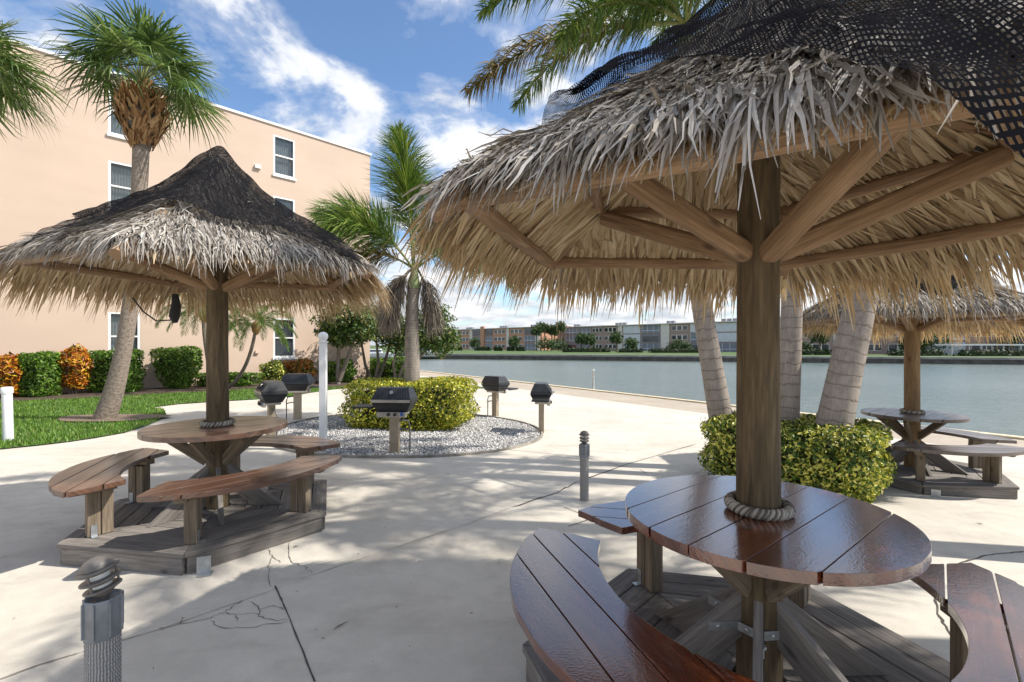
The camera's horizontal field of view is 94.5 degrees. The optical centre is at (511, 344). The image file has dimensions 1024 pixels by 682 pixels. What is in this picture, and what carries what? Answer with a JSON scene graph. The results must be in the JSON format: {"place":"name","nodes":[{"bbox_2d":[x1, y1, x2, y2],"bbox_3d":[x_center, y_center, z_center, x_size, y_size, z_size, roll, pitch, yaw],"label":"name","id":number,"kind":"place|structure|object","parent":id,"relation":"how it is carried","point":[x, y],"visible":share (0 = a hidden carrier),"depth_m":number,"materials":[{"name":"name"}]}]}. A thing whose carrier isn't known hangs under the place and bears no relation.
{"place":"outdoors","nodes":[
{"label":"outdoors","id":0,"kind":"place"},
{"bbox_2d":[0,381,353,401],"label":"planting bed","id":1,"kind":"object","parent":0,"point":[143,391],"visible":0.2,"depth_m":16.67,"materials":[{"name":"soil"}]},
{"bbox_2d":[0,351,24,396],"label":"croton","id":2,"kind":"object","parent":1,"relation":"on","point":[9,374],"visible":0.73,"depth_m":14.62,"materials":[{"name":"orange plant"}]},
{"bbox_2d":[12,350,63,396],"bbox_3d":[-15.186,0.977,15.211,1.044,1.585,0.997,0,0,0],"label":"shrub","id":3,"kind":"object","parent":1,"relation":"on","point":[41,377],"visible":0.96,"depth_m":14.91,"materials":[{"name":"green plant"}]},
{"bbox_2d":[53,343,94,393],"bbox_3d":[-14.675,0.815,15.907,0.952,1.735,1.028,0,0,0],"label":"croton","id":4,"kind":"object","parent":1,"relation":"on","point":[73,363],"visible":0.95,"depth_m":15.71,"materials":[{"name":"orange plant"}]},
{"bbox_2d":[85,348,146,392],"bbox_3d":[-13.854,0.957,16.585,1.726,1.680,0.997,0,0,0],"label":"shrub","id":5,"kind":"object","parent":1,"relation":"on","point":[102,359],"visible":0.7,"depth_m":16.30,"materials":[{"name":"green plant"}]},
{"bbox_2d":[148,344,203,388],"bbox_3d":[-12.623,0.886,17.888,1.668,1.768,1.095,0,0,0],"label":"shrub","id":6,"kind":"object","parent":1,"relation":"on","point":[177,368],"visible":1,"depth_m":17.58,"materials":[{"name":"green plant"}]},
{"bbox_2d":[155,293,248,358],"bbox_3d":[-10.938,-0.372,16.800,3.028,4.160,3.094,0,0,0],"label":"date palm","id":7,"kind":"object","parent":1,"relation":"on","point":[183,313],"visible":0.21,"depth_m":16.72,"materials":[{"name":"green plant"}]},
{"bbox_2d":[193,371,268,386],"bbox_3d":[-11.382,1.419,18.943,3.388,0.699,1.101,0,0,0],"label":"shrub","id":8,"kind":"object","parent":1,"relation":"on","point":[245,379],"visible":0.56,"depth_m":18.69,"materials":[{"name":"green plant"}]},
{"bbox_2d":[228,298,297,387],"bbox_3d":[-9.671,-0.061,17.819,2.848,3.649,2.970,0,0,45],"label":"date palm","id":9,"kind":"object","parent":1,"relation":"on","point":[256,327],"visible":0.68,"depth_m":17.76,"materials":[{"name":"green plant"}]},
{"bbox_2d":[259,360,286,381],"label":"shrub","id":10,"kind":"object","parent":1,"relation":"on","point":[274,370],"visible":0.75,"depth_m":20.24,"materials":[{"name":"green plant"}]},
{"bbox_2d":[282,357,317,376],"bbox_3d":[-9.550,1.213,21.372,1.692,1.287,1.074,0,0,0],"label":"croton","id":11,"kind":"object","parent":1,"relation":"on","point":[302,365],"visible":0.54,"depth_m":21.07,"materials":[{"name":"orange plant"}]},
{"bbox_2d":[327,358,357,382],"bbox_3d":[-8.089,1.288,22.583,1.633,1.322,1.084,0,0,0],"label":"shrub","id":12,"kind":"object","parent":1,"relation":"on","point":[351,371],"visible":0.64,"depth_m":22.26,"materials":[{"name":"green plant"}]},
{"bbox_2d":[309,304,382,383],"bbox_3d":[-7.363,-0.073,21.360,3.495,3.788,2.142,0,0,0],"label":"tree","id":13,"kind":"object","parent":1,"relation":"on","point":[349,330],"visible":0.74,"depth_m":20.90,"materials":[{"name":"green plant"}]},
{"bbox_2d":[370,358,374,377],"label":"shrub","id":14,"kind":"object","parent":1,"relation":"on","point":[371,366],"visible":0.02,"depth_m":24.96,"materials":[{"name":"green plant"}]},
{"bbox_2d":[355,301,404,377],"bbox_3d":[-6.409,-0.096,23.043,4.198,4.044,2.443,0,0,0],"label":"tree","id":15,"kind":"object","parent":1,"relation":"on","point":[377,374],"visible":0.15,"depth_m":22.94,"materials":[{"name":"green plant"}]},
{"bbox_2d":[369,356,404,379],"bbox_3d":[-6.272,1.330,24.505,2.574,1.495,1.828,0,0,0],"label":"shrub","id":16,"kind":"object","parent":1,"relation":"on","point":[387,372],"visible":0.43,"depth_m":23.93,"materials":[{"name":"green plant"}]},
{"bbox_2d":[379,303,462,378],"bbox_3d":[-4.350,-0.005,22.583,3.991,4.056,2.365,0,0,0],"label":"tree","id":17,"kind":"object","parent":1,"relation":"on","point":[445,339],"visible":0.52,"depth_m":22.16,"materials":[{"name":"green plant"}]},
{"bbox_2d":[0,378,482,448],"bbox_3d":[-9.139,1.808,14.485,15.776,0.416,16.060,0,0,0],"label":"grass","id":18,"kind":"structure","parent":0,"point":[31,430],"depth_m":11.22,"materials":[{"name":"plant"}]},
{"bbox_2d":[0,387,13,440],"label":"white bollard","id":19,"kind":"object","parent":18,"relation":"on","point":[6,393],"visible":0.86,"depth_m":8.23,"materials":[{"name":"plastic"}]},
{"bbox_2d":[0,18,75,145],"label":"palm tree","id":20,"kind":"object","parent":18,"relation":"on","point":[12,70],"visible":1,"depth_m":10.42,"materials":[{"name":"green plant"}]},
{"bbox_2d":[58,414,171,420],"bbox_3d":[-9.048,1.650,10.661,2.452,0.001,1.091,0,0,0],"label":"mulch patch","id":21,"kind":"object","parent":18,"relation":"on","point":[125,417],"visible":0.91,"depth_m":10.66,"materials":[{"name":"soil"}]},
{"bbox_2d":[32,0,234,419],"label":"palm tree","id":22,"kind":"object","parent":21,"relation":"on","point":[141,112],"visible":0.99,"depth_m":10.41,"materials":[{"name":"green plant"}]},
{"bbox_2d":[277,415,540,454],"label":"gravel","id":23,"kind":"structure","parent":0,"point":[465,427],"depth_m":8.92,"materials":[{"name":"gravel"}]},
{"bbox_2d":[254,380,287,434],"bbox_3d":[-4.498,1.190,8.725,0.484,1.040,0.942,0,0,-38],"label":"barbecue grill","id":24,"kind":"object","parent":23,"relation":"on","point":[270,394],"visible":0.94,"depth_m":8.44,"materials":[{"name":"metal"}]},
{"bbox_2d":[315,332,330,438],"bbox_3d":[-3.039,0.750,7.624,0.187,1.900,0.187,0,0,36],"label":"white post","id":25,"kind":"object","parent":23,"relation":"on","point":[322,338],"visible":0.9,"depth_m":7.57,"materials":[{"name":"plastic"}]},
{"bbox_2d":[351,387,417,453],"bbox_3d":[-2.000,1.198,7.421,0.942,1.040,0.484,0,0,4],"label":"barbecue grill","id":26,"kind":"object","parent":23,"relation":"on","point":[394,405],"visible":0.99,"depth_m":7.29,"materials":[{"name":"black metal"}]},
{"bbox_2d":[304,118,512,382],"bbox_3d":[-1.961,-1.647,10.285,4.769,6.836,3.591,0,0,-27],"label":"palm tree","id":27,"kind":"object","parent":23,"relation":"on","point":[355,221],"visible":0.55,"depth_m":10.34,"materials":[{"name":"green plant"}]},
{"bbox_2d":[336,374,480,431],"bbox_3d":[-2.147,1.258,10.420,2.979,1.132,2.307,0,0,0],"label":"hedge","id":28,"kind":"object","parent":23,"relation":"on","point":[441,402],"visible":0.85,"depth_m":9.62,"materials":[{"name":"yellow plant"}]},
{"bbox_2d":[0,376,1023,681],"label":"paving","id":29,"kind":"structure","parent":0,"point":[436,566],"depth_m":3.76,"materials":[{"name":"concrete"}]},
{"bbox_2d":[74,555,123,681],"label":"bollard lamp","id":30,"kind":"object","parent":29,"relation":"on","point":[102,616],"visible":1,"depth_m":1.86,"materials":[{"name":"metal"}]},
{"bbox_2d":[0,38,371,395],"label":"apartment building","id":31,"kind":"structure","parent":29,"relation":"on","point":[85,162],"depth_m":17.26,"materials":[{"name":"beige paint"}]},
{"bbox_2d":[107,88,127,139],"bbox_3d":[-14.339,-8.461,17.507,0.315,1.878,0.998,0,0,44],"label":"window","id":32,"kind":"structure","parent":31,"relation":"in","point":[111,133],"depth_m":17.27,"materials":[{"name":"white paint"}]},
{"bbox_2d":[108,160,131,207],"bbox_3d":[-14.339,-5.721,17.507,0.315,1.878,0.998,0,0,44],"label":"window","id":33,"kind":"structure","parent":31,"relation":"in","point":[119,174],"depth_m":17.39,"materials":[{"name":"white paint"}]},
{"bbox_2d":[108,312,139,359],"bbox_3d":[-14.339,-0.241,17.507,0.315,1.878,0.998,0,0,44],"label":"window","id":34,"kind":"structure","parent":31,"relation":"in","point":[113,320],"depth_m":17.31,"materials":[{"name":"white paint"}]},
{"bbox_2d":[273,195,294,217],"bbox_3d":[-10.409,-5.721,21.583,0.315,1.878,1.031,0,0,44],"label":"window","id":35,"kind":"structure","parent":31,"relation":"in","point":[289,203],"depth_m":21.67,"materials":[{"name":"white paint"}]},
{"bbox_2d":[272,318,296,359],"bbox_3d":[-10.409,-0.241,21.583,0.315,1.878,1.031,0,0,44],"label":"window","id":36,"kind":"structure","parent":31,"relation":"in","point":[279,350],"depth_m":21.60,"materials":[{"name":"white paint"}]},
{"bbox_2d":[272,134,296,180],"bbox_3d":[-10.409,-8.461,21.583,0.315,1.878,1.031,0,0,44],"label":"window","id":37,"kind":"structure","parent":31,"relation":"in","point":[283,148],"depth_m":21.58,"materials":[{"name":"white paint"}]},
{"bbox_2d":[0,154,400,577],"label":"picnic shelter","id":38,"kind":"object","parent":29,"relation":"on","point":[220,507],"visible":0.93,"depth_m":4.11,"materials":[{"name":"plant"}]},
{"bbox_2d":[22,146,362,322],"bbox_3d":[-2.824,-1.058,4.527,2.150,1.662,2.232,0,0,-33],"label":"shade net","id":39,"kind":"object","parent":38,"relation":"attached to","point":[174,312],"visible":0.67,"depth_m":4.08,"materials":[{"name":"black"}]},
{"bbox_2d":[281,373,327,418],"bbox_3d":[-4.711,1.190,10.791,0.942,1.040,0.484,0,0,-4],"label":"barbecue grill","id":40,"kind":"object","parent":29,"relation":"on","point":[297,385],"visible":0.86,"depth_m":10.62,"materials":[{"name":"metal"}]},
{"bbox_2d":[266,414,543,457],"bbox_3d":[-2.050,1.758,9.750,5.390,0.186,5.390,0,0,0],"label":"gravel edging","id":41,"kind":"object","parent":29,"relation":"on","point":[433,456],"visible":0.52,"depth_m":7.44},
{"bbox_2d":[481,375,517,415],"bbox_3d":[-0.290,1.343,12.159,0.942,1.040,0.484,0,0,40],"label":"barbecue grill","id":42,"kind":"object","parent":29,"relation":"on","point":[495,386],"visible":0.99,"depth_m":12.15,"materials":[{"name":"metal"}]},
{"bbox_2d":[530,382,554,432],"bbox_3d":[0.622,1.323,9.670,0.484,1.040,0.942,0,0,6],"label":"barbecue grill","id":43,"kind":"object","parent":29,"relation":"on","point":[541,393],"visible":0.99,"depth_m":9.57,"materials":[{"name":"metal"}]},
{"bbox_2d":[579,431,589,501],"bbox_3d":[0.807,1.354,5.288,0.121,0.778,0.121,0,0,0],"label":"bollard lamp","id":44,"kind":"object","parent":29,"relation":"on","point":[584,450],"visible":1,"depth_m":5.25,"materials":[{"name":"metal"}]},
{"bbox_2d":[459,0,734,464],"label":"palm tree","id":45,"kind":"object","parent":29,"relation":"on","point":[571,38],"visible":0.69,"depth_m":6.58,"materials":[{"name":"green plant"}]},
{"bbox_2d":[388,0,1023,681],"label":"picnic shelter","id":46,"kind":"object","parent":29,"relation":"on","point":[758,184],"visible":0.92,"depth_m":2.07,"materials":[{"name":"plant"}]},
{"bbox_2d":[542,0,1023,157],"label":"shade net","id":47,"kind":"object","parent":46,"relation":"attached to","point":[697,25],"visible":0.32,"depth_m":0.90,"materials":[{"name":"black"}]},
{"bbox_2d":[622,0,802,481],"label":"palm tree","id":48,"kind":"object","parent":29,"relation":"on","point":[791,324],"visible":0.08,"depth_m":6.34,"materials":[{"name":"grey plant"}]},
{"bbox_2d":[697,410,897,503],"bbox_3d":[3.746,1.421,6.357,2.217,0.976,1.846,0,0,41],"label":"hedge","id":49,"kind":"object","parent":29,"relation":"on","point":[809,454],"visible":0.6,"depth_m":5.59,"materials":[{"name":"green plant"}]},
{"bbox_2d":[803,0,892,492],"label":"palm tree","id":50,"kind":"object","parent":29,"relation":"on","point":[838,404],"visible":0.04,"depth_m":5.71,"materials":[{"name":"grey plant"}]},
{"bbox_2d":[802,272,1023,499],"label":"picnic shelter","id":51,"kind":"object","parent":29,"relation":"on","point":[930,469],"visible":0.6,"depth_m":6.47,"materials":[{"name":"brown wood"}]},
{"bbox_2d":[836,266,1006,296],"bbox_3d":[5.784,-1.001,6.849,1.746,1.141,1.745,0,0,-13],"label":"shade net","id":52,"kind":"object","parent":51,"relation":"on","point":[952,277],"visible":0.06,"depth_m":6.07,"materials":[{"name":"black"}]},
{"bbox_2d":[0,0,1023,344],"label":"sky","id":53,"kind":"structure","parent":0,"point":[338,71],"materials":[{"name":"blue"}]},
{"bbox_2d":[370,345,1023,435],"bbox_3d":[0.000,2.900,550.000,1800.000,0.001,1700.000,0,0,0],"label":"water","id":54,"kind":"structure","parent":0,"point":[988,398],"depth_m":36.82,"materials":[{"name":"liquid"}]},
{"bbox_2d":[370,349,394,358],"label":"motor boat","id":55,"kind":"object","parent":54,"relation":"on","point":[373,353],"visible":0.38,"depth_m":94.18,"materials":[{"name":"white plastic"}]},
{"bbox_2d":[419,349,441,357],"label":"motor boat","id":56,"kind":"object","parent":54,"relation":"on","point":[428,356],"visible":0.29,"depth_m":92.36,"materials":[{"name":"white plastic"}]},
{"bbox_2d":[370,345,1023,357],"bbox_3d":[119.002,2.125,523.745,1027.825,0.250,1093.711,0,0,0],"label":"lawn","id":57,"kind":"structure","parent":0,"point":[472,351],"depth_m":102.10,"materials":[{"name":"green plant"}]},
{"bbox_2d":[469,337,479,350],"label":"tree","id":58,"kind":"object","parent":57,"relation":"on","point":[473,342],"visible":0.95,"depth_m":149.31,"materials":[{"name":"green plant"}]},
{"bbox_2d":[475,346,492,350],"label":"hedge","id":59,"kind":"object","parent":57,"relation":"on","point":[482,348],"visible":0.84,"depth_m":145.41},
{"bbox_2d":[493,346,502,350],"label":"hedge","id":60,"kind":"object","parent":57,"relation":"on","point":[496,348],"visible":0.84,"depth_m":141.37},
{"bbox_2d":[444,324,562,349],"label":"apartment block","id":61,"kind":"structure","parent":57,"relation":"on","point":[492,337],"depth_m":175.16,"materials":[{"name":"orange brick"}]},
{"bbox_2d":[459,331,468,334],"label":"window","id":62,"kind":"structure","parent":61,"relation":"in","point":[461,332],"depth_m":191.14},
{"bbox_2d":[460,344,468,347],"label":"window","id":63,"kind":"structure","parent":61,"relation":"in","point":[462,345],"depth_m":190.65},
{"bbox_2d":[494,344,504,347],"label":"window","id":64,"kind":"structure","parent":61,"relation":"in","point":[503,345],"depth_m":174.97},
{"bbox_2d":[494,337,504,340],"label":"window","id":65,"kind":"structure","parent":61,"relation":"in","point":[495,338],"depth_m":175.17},
{"bbox_2d":[494,330,504,333],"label":"window","id":66,"kind":"structure","parent":61,"relation":"in","point":[495,331],"depth_m":175.17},
{"bbox_2d":[510,329,522,332],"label":"window","id":67,"kind":"structure","parent":61,"relation":"in","point":[511,330],"depth_m":168.33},
{"bbox_2d":[506,346,514,350],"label":"hedge","id":68,"kind":"object","parent":57,"relation":"on","point":[509,348],"visible":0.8,"depth_m":139.35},
{"bbox_2d":[508,335,520,348],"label":"palm tree","id":69,"kind":"object","parent":57,"relation":"on","point":[515,340],"visible":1,"depth_m":139.48,"materials":[{"name":"green plant"}]},
{"bbox_2d":[515,346,525,350],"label":"hedge","id":70,"kind":"object","parent":57,"relation":"on","point":[521,348],"visible":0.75,"depth_m":137.40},
{"bbox_2d":[530,325,541,350],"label":"palm tree","id":71,"kind":"object","parent":57,"relation":"on","point":[534,330],"visible":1,"depth_m":147.62,"materials":[{"name":"green plant"}]},
{"bbox_2d":[536,321,546,350],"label":"palm tree","id":72,"kind":"object","parent":57,"relation":"on","point":[542,325],"visible":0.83,"depth_m":149.84,"materials":[{"name":"green plant"}]},
{"bbox_2d":[534,336,560,350],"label":"tree","id":73,"kind":"object","parent":57,"relation":"on","point":[549,344],"visible":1,"depth_m":137.32,"materials":[{"name":"green plant"}]},
{"bbox_2d":[546,324,556,350],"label":"palm tree","id":74,"kind":"object","parent":57,"relation":"on","point":[551,330],"visible":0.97,"depth_m":149.51,"materials":[{"name":"green plant"}]},
{"bbox_2d":[548,330,559,349],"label":"palm tree","id":75,"kind":"object","parent":57,"relation":"on","point":[557,334],"visible":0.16,"depth_m":154.74,"materials":[{"name":"green plant"}]},
{"bbox_2d":[554,320,566,350],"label":"palm tree","id":76,"kind":"object","parent":57,"relation":"on","point":[560,325],"visible":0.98,"depth_m":147.61,"materials":[{"name":"green plant"}]},
{"bbox_2d":[552,338,568,350],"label":"tree","id":77,"kind":"object","parent":57,"relation":"on","point":[559,341],"visible":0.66,"depth_m":141.25,"materials":[{"name":"green plant"}]},
{"bbox_2d":[575,332,584,346],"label":"palm tree","id":78,"kind":"object","parent":57,"relation":"on","point":[580,338],"visible":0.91,"depth_m":129.31,"materials":[{"name":"green plant"}]},
{"bbox_2d":[558,347,615,351],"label":"hedge","id":79,"kind":"object","parent":57,"relation":"on","point":[591,349],"visible":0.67,"depth_m":117.42,"materials":[{"name":"plant"}]},
{"bbox_2d":[584,333,597,347],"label":"palm tree","id":80,"kind":"object","parent":57,"relation":"on","point":[591,341],"visible":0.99,"depth_m":127.51,"materials":[{"name":"green plant"}]},
{"bbox_2d":[609,331,623,351],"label":"palm tree","id":81,"kind":"object","parent":57,"relation":"on","point":[615,337],"visible":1,"depth_m":121.47,"materials":[{"name":"green plant"}]},
{"bbox_2d":[617,348,643,352],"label":"hedge","id":82,"kind":"object","parent":57,"relation":"on","point":[629,350],"visible":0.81,"depth_m":113.42,"materials":[{"name":"plant"}]},
{"bbox_2d":[624,337,638,348],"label":"palm tree","id":83,"kind":"object","parent":57,"relation":"on","point":[630,342],"visible":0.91,"depth_m":119.39,"materials":[{"name":"green plant"}]},
{"bbox_2d":[644,348,698,352],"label":"hedge","id":84,"kind":"object","parent":57,"relation":"on","point":[673,350],"visible":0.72,"depth_m":109.44,"materials":[{"name":"plant"}]},
{"bbox_2d":[563,316,780,351],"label":"apartment block","id":85,"kind":"structure","parent":57,"relation":"on","point":[653,336],"depth_m":142.44,"materials":[{"name":"brick"}]},
{"bbox_2d":[592,344,601,347],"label":"window","id":86,"kind":"structure","parent":85,"relation":"in","point":[597,345],"depth_m":157.04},
{"bbox_2d":[592,328,601,331],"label":"window","id":87,"kind":"structure","parent":85,"relation":"in","point":[593,329],"depth_m":157.17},
{"bbox_2d":[605,344,615,348],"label":"window","id":88,"kind":"structure","parent":85,"relation":"in","point":[610,346],"depth_m":153.19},
{"bbox_2d":[605,327,615,331],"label":"window","id":89,"kind":"structure","parent":85,"relation":"in","point":[611,329],"depth_m":153.31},
{"bbox_2d":[672,335,687,339],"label":"window","id":90,"kind":"structure","parent":85,"relation":"in","point":[682,337],"depth_m":136.02,"materials":[{"name":"glass"}]},
{"bbox_2d":[672,325,687,330],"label":"window","id":91,"kind":"structure","parent":85,"relation":"in","point":[678,327],"depth_m":136.25,"materials":[{"name":"glass"}]},
{"bbox_2d":[666,339,693,348],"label":"tree","id":92,"kind":"object","parent":57,"relation":"on","point":[674,344],"visible":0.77,"depth_m":111.29,"materials":[{"name":"green plant"}]},
{"bbox_2d":[802,341,814,348],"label":"tree","id":93,"kind":"object","parent":57,"relation":"on","point":[805,345],"visible":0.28,"depth_m":94.16,"materials":[{"name":"green plant"}]},
{"bbox_2d":[802,348,831,354],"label":"hedge","id":94,"kind":"object","parent":57,"relation":"on","point":[825,351],"visible":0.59,"depth_m":87.42,"materials":[{"name":"plant"}]},
{"bbox_2d":[807,329,829,349],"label":"palm tree","id":95,"kind":"object","parent":57,"relation":"on","point":[821,338],"visible":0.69,"depth_m":91.55,"materials":[{"name":"green plant"}]},
{"bbox_2d":[802,327,1023,354],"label":"apartment block","id":96,"kind":"structure","parent":57,"relation":"on","point":[890,345],"depth_m":91.10,"materials":[{"name":"brick"}]},
{"bbox_2d":[812,344,828,349],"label":"window","id":97,"kind":"structure","parent":96,"relation":"in","point":[824,346],"depth_m":102.55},
{"bbox_2d":[868,344,881,350],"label":"window","id":98,"kind":"structure","parent":96,"relation":"in","point":[871,346],"depth_m":97.33,"materials":[{"name":"glass"}]},
{"bbox_2d":[888,344,903,350],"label":"window","id":99,"kind":"structure","parent":96,"relation":"in","point":[890,346],"depth_m":95.63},
{"bbox_2d":[971,345,1002,350],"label":"window","id":100,"kind":"structure","parent":96,"relation":"in","point":[977,347],"depth_m":88.06,"materials":[{"name":"glass"}]},
{"bbox_2d":[897,334,934,349],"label":"tree","id":101,"kind":"object","parent":57,"relation":"on","point":[901,346],"visible":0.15,"depth_m":91.94,"materials":[{"name":"green plant"}]},
{"bbox_2d":[887,349,947,355],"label":"hedge","id":102,"kind":"object","parent":57,"relation":"on","point":[894,352],"visible":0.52,"depth_m":81.43,"materials":[{"name":"plant"}]},
{"bbox_2d":[920,331,954,349],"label":"tree","id":103,"kind":"object","parent":57,"relation":"on","point":[926,343],"visible":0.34,"depth_m":87.38,"materials":[{"name":"green plant"}]},
{"bbox_2d":[935,344,1023,354],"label":"awning","id":104,"kind":"object","parent":57,"relation":"on","point":[981,344],"visible":0.48,"depth_m":82.40,"materials":[{"name":"white plastic"}]},
{"bbox_2d":[952,349,1023,355],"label":"hedge","id":105,"kind":"object","parent":57,"relation":"on","point":[998,352],"visible":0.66,"depth_m":79.42,"materials":[{"name":"plant"}]},
{"bbox_2d":[989,329,1023,349],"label":"tree","id":106,"kind":"object","parent":57,"relation":"on","point":[999,342],"visible":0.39,"depth_m":85.16,"materials":[{"name":"green plant"}]},
{"bbox_2d":[398,355,1023,364],"bbox_3d":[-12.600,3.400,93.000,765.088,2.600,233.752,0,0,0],"label":"seawall","id":107,"kind":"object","parent":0,"point":[924,361],"depth_m":80.29,"materials":[{"name":"concrete"}]},
{"bbox_2d":[397,353,1023,359],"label":"seawall cap","id":108,"kind":"object","parent":107,"relation":"on","point":[993,358],"visible":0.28,"depth_m":80.16,"materials":[{"name":"concrete"}]},
{"bbox_2d":[420,371,1023,455],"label":"walkway","id":109,"kind":"structure","parent":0,"point":[934,438],"depth_m":17.61,"materials":[{"name":"concrete"}]},
{"bbox_2d":[420,370,1023,439],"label":"seawall cap","id":110,"kind":"object","parent":109,"relation":"on","point":[995,434],"visible":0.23,"depth_m":19.25,"materials":[{"name":"concrete"}]},
{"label":"seawall","id":111,"kind":"structure","parent":0,"visible":0},
{"bbox_2d":[592,369,593,388],"bbox_3d":[4.121,1.804,24.012,0.120,1.070,0.120,0,0,0],"label":"marker pipe","id":112,"kind":"object","parent":111,"relation":"on","point":[592,378],"visible":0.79,"depth_m":23.98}
]}

